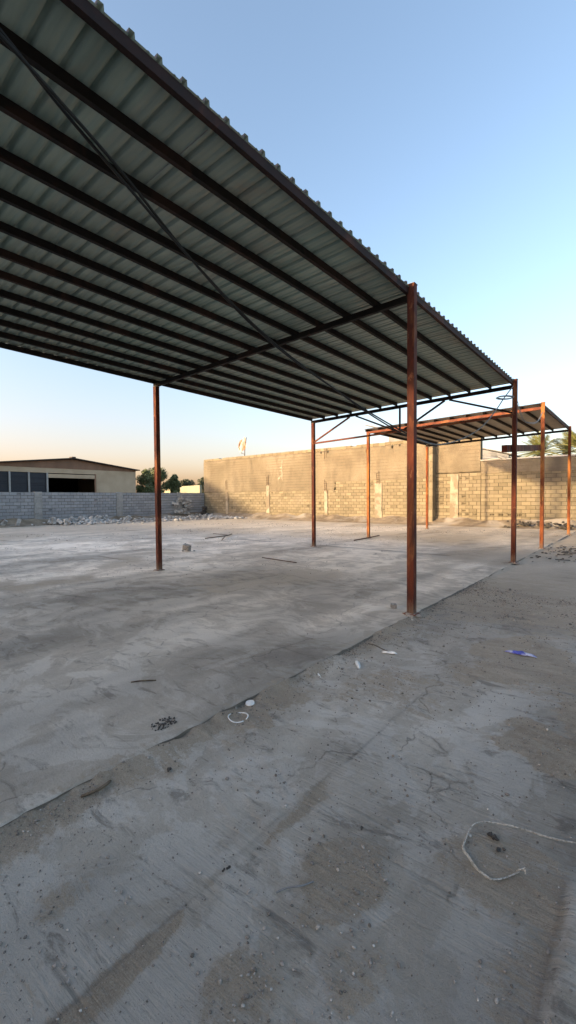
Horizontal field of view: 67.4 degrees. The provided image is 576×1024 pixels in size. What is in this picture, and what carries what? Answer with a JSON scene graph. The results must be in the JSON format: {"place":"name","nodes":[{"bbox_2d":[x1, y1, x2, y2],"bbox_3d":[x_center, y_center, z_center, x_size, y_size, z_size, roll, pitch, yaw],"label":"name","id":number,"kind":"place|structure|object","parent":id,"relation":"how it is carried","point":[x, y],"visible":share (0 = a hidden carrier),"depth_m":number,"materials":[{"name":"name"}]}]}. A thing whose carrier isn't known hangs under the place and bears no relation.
{"place":"outdoors","nodes":[
{"label":"outdoors","id":0,"kind":"place"},
{"bbox_2d":[164,485,201,492],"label":"distant wall","id":1,"kind":"structure","parent":0,"point":[192,489],"depth_m":61.75,"materials":[{"name":"beige paint"}]},
{"bbox_2d":[0,521,575,1023],"bbox_3d":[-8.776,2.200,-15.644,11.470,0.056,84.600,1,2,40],"label":"concrete paving","id":2,"kind":"structure","parent":0,"point":[450,938],"depth_m":2.00,"materials":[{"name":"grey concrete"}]},
{"bbox_2d":[81,780,111,797],"bbox_3d":[-1.067,1.552,2.422,0.045,0.024,0.176,1,2,40],"label":"stick","id":3,"kind":"object","parent":2,"relation":"on","point":[95,790],"visible":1,"depth_m":2.40,"materials":[{"name":"brown wood"}]},
{"bbox_2d":[228,712,248,722],"bbox_3d":[-0.372,1.527,3.222,0.153,0.020,0.152,1,2,40],"label":"plastic ring","id":4,"kind":"object","parent":2,"relation":"on","point":[240,721],"visible":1,"depth_m":3.19,"materials":[{"name":"white plastic"}]},
{"bbox_2d":[245,700,253,705],"bbox_3d":[-0.302,1.514,3.430,0.072,0.017,0.072,1,2,40],"label":"bottle lid","id":5,"kind":"object","parent":2,"relation":"on","point":[249,702],"visible":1,"depth_m":3.42,"materials":[{"name":"white plastic"}]},
{"bbox_2d":[276,881,313,892],"bbox_3d":[0.032,1.572,1.811,0.168,0.019,0.022,-1,2,-18],"label":"wire piece","id":6,"kind":"object","parent":2,"relation":"on","point":[296,886],"visible":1,"depth_m":1.80,"materials":[{"name":"grey metal"}]},
{"bbox_2d":[382,651,396,653],"bbox_3d":[1.065,1.469,4.530,0.160,0.025,0.050,0,2,22],"label":"paper scrap","id":7,"kind":"object","parent":2,"relation":"on","point":[391,652],"visible":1,"depth_m":4.52,"materials":[{"name":"white paper"}]},
{"bbox_2d":[487,832,498,840],"bbox_3d":[0.984,1.554,2.071,0.026,0.020,0.059,-1,2,-29],"label":"stone","id":8,"kind":"object","parent":2,"relation":"on","point":[492,836],"visible":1,"depth_m":2.07,"materials":[{"name":"black stone"}]},
{"bbox_2d":[496,847,505,851],"bbox_3d":[0.981,1.559,1.999,0.048,0.015,0.026,-1,2,-14],"label":"stone","id":9,"kind":"object","parent":2,"relation":"on","point":[498,849],"visible":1,"depth_m":1.99,"materials":[{"name":"black stone"}]},
{"bbox_2d":[462,821,575,880],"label":"rope","id":10,"kind":"object","parent":2,"relation":"on","point":[502,878],"visible":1,"depth_m":2.03,"materials":[{"name":"beige fabric"}]},
{"bbox_2d":[505,650,536,657],"bbox_3d":[2.406,1.456,4.470,0.300,0.034,0.080,1,2,40],"label":"plastic bottle","id":11,"kind":"object","parent":2,"relation":"on","point":[523,653],"visible":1,"depth_m":4.45,"materials":[{"name":"blue plastic"}]},
{"bbox_2d":[530,545,575,561],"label":"debris litter","id":12,"kind":"object","parent":2,"relation":"on","point":[570,552],"visible":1,"depth_m":12.09,"materials":[{"name":"grey"}]},
{"bbox_2d":[0,518,575,826],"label":"concrete slab","id":13,"kind":"structure","parent":0,"point":[83,644],"depth_m":5.97,"materials":[{"name":"grey concrete"}]},
{"bbox_2d":[0,512,199,527],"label":"soil mound","id":14,"kind":"object","parent":13,"relation":"on","point":[24,522],"visible":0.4,"depth_m":27.68,"materials":[{"name":"grey soil"}]},
{"bbox_2d":[171,496,191,514],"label":"stacked blocks","id":15,"kind":"object","parent":14,"relation":"on","point":[187,503],"depth_m":36.37,"materials":[{"name":"grey concrete"}]},
{"bbox_2d":[0,492,203,519],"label":"grey block wall","id":16,"kind":"structure","parent":13,"relation":"on","point":[60,505],"depth_m":30.40,"materials":[{"name":"concrete"}]},
{"bbox_2d":[0,513,246,525],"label":"rubble","id":17,"kind":"object","parent":13,"relation":"on","point":[92,520],"visible":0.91,"depth_m":29.33,"materials":[{"name":"grey stone"}]},
{"bbox_2d":[131,680,155,682],"bbox_3d":[-1.266,1.481,3.788,0.213,0.016,0.013,-1,2,-9],"label":"twig","id":18,"kind":"object","parent":13,"relation":"on","point":[141,680],"visible":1,"depth_m":3.78,"materials":[{"name":"brown wood"}]},
{"bbox_2d":[151,716,176,730],"bbox_3d":[-0.884,1.504,3.080,0.139,0.017,0.201,1,2,40],"label":"crumbled patch","id":19,"kind":"object","parent":13,"relation":"on","point":[165,723],"visible":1,"depth_m":3.07,"materials":[{"name":"grey concrete"}]},
{"bbox_2d":[182,543,194,550],"bbox_3d":[-3.011,1.073,13.092,0.412,0.244,0.182,0,2,10],"label":"broken block","id":20,"kind":"object","parent":13,"relation":"on","point":[186,547],"depth_m":13.04,"materials":[{"name":"concrete"}]},
{"bbox_2d":[200,506,208,514],"bbox_3d":[-7.198,-0.043,37.276,0.794,1.029,1.013,0,2,19],"label":"rubble heap","id":21,"kind":"object","parent":13,"relation":"on","point":[203,511],"visible":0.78,"depth_m":37.05,"materials":[{"name":"grey stone"}]},
{"bbox_2d":[205,533,231,539],"bbox_3d":[-2.862,0.982,17.573,0.830,0.119,2.563,0,2,1],"label":"dry branch","id":22,"kind":"object","parent":13,"relation":"on","point":[219,536],"visible":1,"depth_m":17.38,"materials":[{"name":"brown wood"}]},
{"bbox_2d":[0,0,519,617],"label":"carport","id":23,"kind":"object","parent":13,"relation":"on","point":[100,270],"visible":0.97,"depth_m":5.14,"materials":[{"name":"metal"}]},
{"bbox_2d":[0,28,513,446],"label":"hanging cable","id":24,"kind":"object","parent":23,"relation":"hanging from","point":[50,92],"visible":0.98,"depth_m":3.39,"materials":[{"name":"metal"}]},
{"bbox_2d":[502,445,545,452],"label":"steel beam","id":25,"kind":"structure","parent":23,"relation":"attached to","point":[508,448],"depth_m":11.28,"materials":[{"name":"brown metal"}]},
{"bbox_2d":[518,403,542,423],"bbox_3d":[6.470,-2.701,11.722,0.255,0.531,3.457,1,2,40],"label":"drooping wire","id":26,"kind":"object","parent":23,"relation":"hanging from","point":[523,418],"visible":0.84,"depth_m":11.98,"materials":[{"name":"grey metal"}]},
{"bbox_2d":[262,557,296,562],"bbox_3d":[-0.244,1.231,11.092,0.030,0.022,1.310,-2,3,-43],"label":"metal rod","id":27,"kind":"object","parent":13,"relation":"on","point":[279,560],"visible":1,"depth_m":11.05,"materials":[{"name":"metal"}]},
{"bbox_2d":[0,532,574,827],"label":"slab edge","id":28,"kind":"object","parent":13,"relation":"attached to","point":[182,734],"visible":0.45,"depth_m":3.41,"materials":[{"name":"concrete"}]},
{"bbox_2d":[207,512,575,529],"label":"dirt bank","id":29,"kind":"structure","parent":13,"relation":"on","point":[460,521],"depth_m":25.98,"materials":[{"name":"beige soil"}]},
{"bbox_2d":[390,603,396,608],"bbox_3d":[1.520,1.353,6.227,0.090,0.070,0.064,0,2,-1],"label":"concrete chunk","id":30,"kind":"object","parent":13,"relation":"on","point":[393,605],"visible":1,"depth_m":6.20,"materials":[{"name":"concrete"}]},
{"bbox_2d":[364,402,570,548],"bbox_3d":[7.304,-1.216,17.304,6.234,4.476,6.158,1,2,40],"label":"carport","id":31,"kind":"object","parent":13,"relation":"on","point":[550,419],"visible":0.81,"depth_m":16.87,"materials":[{"name":"metal"}]},
{"bbox_2d":[504,520,573,529],"bbox_3d":[12.415,0.664,21.034,3.454,0.469,1.177,1,2,40],"label":"rubble","id":32,"kind":"object","parent":13,"relation":"on","point":[564,526],"visible":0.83,"depth_m":20.89,"materials":[{"name":"grey stone"}]},
{"bbox_2d":[0,0,575,492],"label":"sky","id":33,"kind":"structure","parent":0,"point":[441,134],"materials":[{"name":"blue"}]},
{"label":"ground","id":34,"kind":"structure","parent":0,"visible":0},
{"bbox_2d":[0,457,139,505],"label":"warehouse","id":35,"kind":"structure","parent":34,"relation":"on","point":[72,474],"depth_m":41.42,"materials":[{"name":"beige paint"}]},
{"bbox_2d":[136,469,154,492],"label":"broadleaf tree","id":36,"kind":"object","parent":34,"relation":"on","point":[145,480],"visible":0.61,"depth_m":48.28,"materials":[{"name":"green plant"}]},
{"bbox_2d":[147,467,170,492],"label":"broadleaf tree","id":37,"kind":"object","parent":34,"relation":"on","point":[165,486],"visible":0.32,"depth_m":50.84,"materials":[{"name":"green plant"}]},
{"bbox_2d":[168,474,181,492],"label":"broadleaf tree","id":38,"kind":"object","parent":34,"relation":"on","point":[175,483],"visible":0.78,"depth_m":51.94,"materials":[{"name":"green plant"}]},
{"bbox_2d":[180,479,195,485],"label":"broadleaf tree","id":39,"kind":"object","parent":34,"relation":"on","point":[185,482],"visible":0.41,"depth_m":91.01,"materials":[{"name":"green plant"}]},
{"bbox_2d":[196,477,204,499],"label":"broadleaf tree","id":40,"kind":"object","parent":34,"relation":"on","point":[201,481],"visible":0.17,"depth_m":94.08,"materials":[{"name":"green plant"}]},
{"bbox_2d":[204,438,482,521],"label":"tall block wall","id":41,"kind":"structure","parent":34,"relation":"on","point":[274,483],"depth_m":28.85,"materials":[{"name":"concrete block"},{"name":"rough tan plaster"}]},
{"bbox_2d":[238,437,246,455],"bbox_3d":[-3.753,-5.183,35.422,1.004,1.920,0.240,1,2,40],"label":"cloth flag","id":42,"kind":"object","parent":41,"relation":"attached to","point":[242,445],"visible":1,"depth_m":35.36,"materials":[{"name":"fabric"}]},
{"bbox_2d":[366,425,520,458],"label":"grey roofed shed","id":43,"kind":"structure","parent":34,"relation":"on","point":[490,453],"depth_m":28.06,"materials":[{"name":"white metal"}]},
{"bbox_2d":[480,454,575,522],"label":"block wall","id":44,"kind":"structure","parent":34,"relation":"on","point":[495,489],"depth_m":22.11,"materials":[{"name":"beige paint"}]},
{"bbox_2d":[485,456,505,458],"bbox_3d":[11.133,-2.898,23.143,1.035,0.233,0.591,1,2,40],"label":"roofing scrap","id":45,"kind":"object","parent":44,"relation":"on","point":[498,457],"visible":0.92,"depth_m":22.95,"materials":[{"name":"white metal"}]},
{"bbox_2d":[517,432,567,456],"bbox_3d":[17.128,-2.436,29.420,3.984,6.117,3.678,1,2,40],"label":"palm tree","id":46,"kind":"object","parent":34,"relation":"on","point":[536,439],"visible":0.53,"depth_m":29.02,"materials":[{"name":"green plant"}]},
{"bbox_2d":[545,429,575,455],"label":"palm tree","id":47,"kind":"object","parent":34,"relation":"on","point":[564,446],"visible":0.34,"depth_m":30.64,"materials":[{"name":"green plant"}]},
{"bbox_2d":[553,428,575,454],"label":"palm tree","id":48,"kind":"object","parent":34,"relation":"on","point":[573,439],"visible":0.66,"depth_m":27.43,"materials":[{"name":"green plant"}]}
]}

